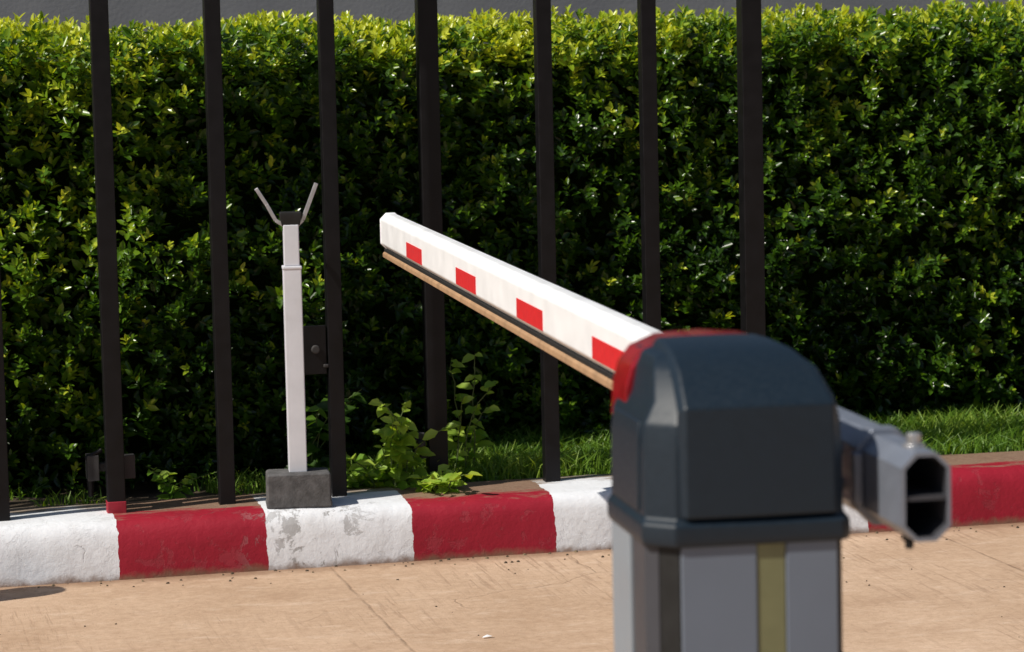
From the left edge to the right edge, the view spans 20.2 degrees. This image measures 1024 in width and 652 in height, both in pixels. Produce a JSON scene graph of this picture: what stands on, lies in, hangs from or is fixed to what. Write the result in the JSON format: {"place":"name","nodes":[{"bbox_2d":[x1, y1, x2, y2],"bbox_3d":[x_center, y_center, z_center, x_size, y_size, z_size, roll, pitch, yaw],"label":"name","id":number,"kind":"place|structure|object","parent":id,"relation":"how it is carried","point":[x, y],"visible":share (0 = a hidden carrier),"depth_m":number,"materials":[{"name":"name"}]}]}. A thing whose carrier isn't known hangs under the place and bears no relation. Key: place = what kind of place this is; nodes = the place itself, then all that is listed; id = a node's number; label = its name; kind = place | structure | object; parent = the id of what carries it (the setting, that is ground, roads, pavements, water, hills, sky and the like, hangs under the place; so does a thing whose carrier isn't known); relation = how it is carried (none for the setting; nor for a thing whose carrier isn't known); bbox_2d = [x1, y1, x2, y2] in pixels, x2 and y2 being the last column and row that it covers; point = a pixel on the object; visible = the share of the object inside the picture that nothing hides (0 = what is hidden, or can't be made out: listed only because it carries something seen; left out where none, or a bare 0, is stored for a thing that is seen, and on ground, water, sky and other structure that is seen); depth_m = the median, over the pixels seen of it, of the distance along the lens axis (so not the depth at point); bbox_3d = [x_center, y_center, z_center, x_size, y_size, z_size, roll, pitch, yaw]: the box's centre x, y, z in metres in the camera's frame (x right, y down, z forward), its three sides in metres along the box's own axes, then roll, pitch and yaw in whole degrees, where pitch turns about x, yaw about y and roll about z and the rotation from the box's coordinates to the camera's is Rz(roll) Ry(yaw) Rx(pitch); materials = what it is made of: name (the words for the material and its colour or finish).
{"place":"outdoors","nodes":[
{"label":"outdoors","id":0,"kind":"place"},
{"bbox_2d":[0,523,1023,651],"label":"concrete road","id":1,"kind":"structure","parent":0,"point":[951,594],"depth_m":7.73,"materials":[{"name":"beige concrete"}]},
{"bbox_2d":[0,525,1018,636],"bbox_3d":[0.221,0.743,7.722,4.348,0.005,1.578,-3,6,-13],"label":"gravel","id":2,"kind":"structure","parent":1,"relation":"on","point":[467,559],"depth_m":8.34,"materials":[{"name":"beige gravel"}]},
{"bbox_2d":[0,451,1023,587],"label":"painted kerb","id":3,"kind":"structure","parent":1,"relation":"on","point":[58,544],"depth_m":8.39,"materials":[{"name":"paint"}]},
{"bbox_2d":[254,182,332,508],"bbox_3d":[-0.639,0.056,8.387,0.197,0.945,0.121,-2,6,-7],"label":"barrier rest post","id":4,"kind":"object","parent":3,"relation":"on","point":[297,483],"visible":1,"depth_m":8.37,"materials":[{"name":"white metal"}]},
{"bbox_2d":[0,0,765,520],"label":"metal bar fence","id":5,"kind":"object","parent":3,"relation":"on","point":[322,348],"visible":0.84,"depth_m":8.61,"materials":[{"name":"black metal"}]},
{"bbox_2d":[408,464,481,493],"bbox_3d":[-0.206,0.481,8.581,0.182,0.111,0.226,-4,6,-22],"label":"weed plant","id":6,"kind":"object","parent":3,"relation":"on","point":[445,481],"visible":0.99,"depth_m":8.60,"materials":[{"name":"green plant"}]},
{"bbox_2d":[380,212,950,651],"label":"boom barrier","id":7,"kind":"object","parent":1,"relation":"on","point":[746,468],"visible":1,"depth_m":3.31,"materials":[{"name":"grey metal"}]},
{"bbox_2d":[9,449,1022,507],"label":"planting verge","id":8,"kind":"structure","parent":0,"point":[146,490],"depth_m":8.88,"materials":[{"name":"soil"}]},
{"bbox_2d":[147,465,215,499],"bbox_3d":[-1.010,0.483,8.623,0.194,0.124,0.168,3,7,35],"label":"weed plant","id":9,"kind":"object","parent":8,"relation":"on","point":[171,491],"visible":0.91,"depth_m":8.64,"materials":[{"name":"green plant"}]},
{"bbox_2d":[279,388,367,471],"bbox_3d":[-0.579,0.358,8.863,0.273,0.354,0.264,-3,6,-13],"label":"weed plant","id":10,"kind":"object","parent":8,"relation":"on","point":[314,423],"visible":0.48,"depth_m":8.85,"materials":[{"name":"green plant"}]},
{"bbox_2d":[328,463,387,487],"bbox_3d":[-0.473,0.463,8.714,0.177,0.111,0.152,-3,6,-13],"label":"weed plant","id":11,"kind":"object","parent":8,"relation":"on","point":[355,478],"visible":0.6,"depth_m":8.69,"materials":[{"name":"green plant"}]},
{"bbox_2d":[346,398,458,489],"bbox_3d":[-0.373,0.371,8.665,0.382,0.327,0.218,-6,7,-40],"label":"weed plant","id":12,"kind":"object","parent":8,"relation":"on","point":[398,452],"visible":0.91,"depth_m":8.68,"materials":[{"name":"green plant"}]},
{"bbox_2d":[447,352,499,479],"bbox_3d":[-0.151,0.290,8.874,0.167,0.420,0.227,-7,8,-44],"label":"weed plant","id":13,"kind":"object","parent":8,"relation":"on","point":[478,435],"visible":0.72,"depth_m":8.87,"materials":[{"name":"green plant"}]},
{"bbox_2d":[0,0,1023,497],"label":"clipped hedge","id":14,"kind":"object","parent":8,"relation":"on","point":[894,202],"visible":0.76,"depth_m":9.40,"materials":[{"name":"green plant"}]},
{"bbox_2d":[9,396,1023,506],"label":"grass","id":15,"kind":"structure","parent":8,"relation":"on","point":[953,431],"depth_m":9.26,"materials":[{"name":"green plant"}]},
{"label":"ground","id":16,"kind":"structure","parent":0,"visible":0},
{"bbox_2d":[0,0,1023,58],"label":"rendered wall","id":17,"kind":"structure","parent":16,"relation":"on","point":[125,12],"depth_m":11.88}
]}

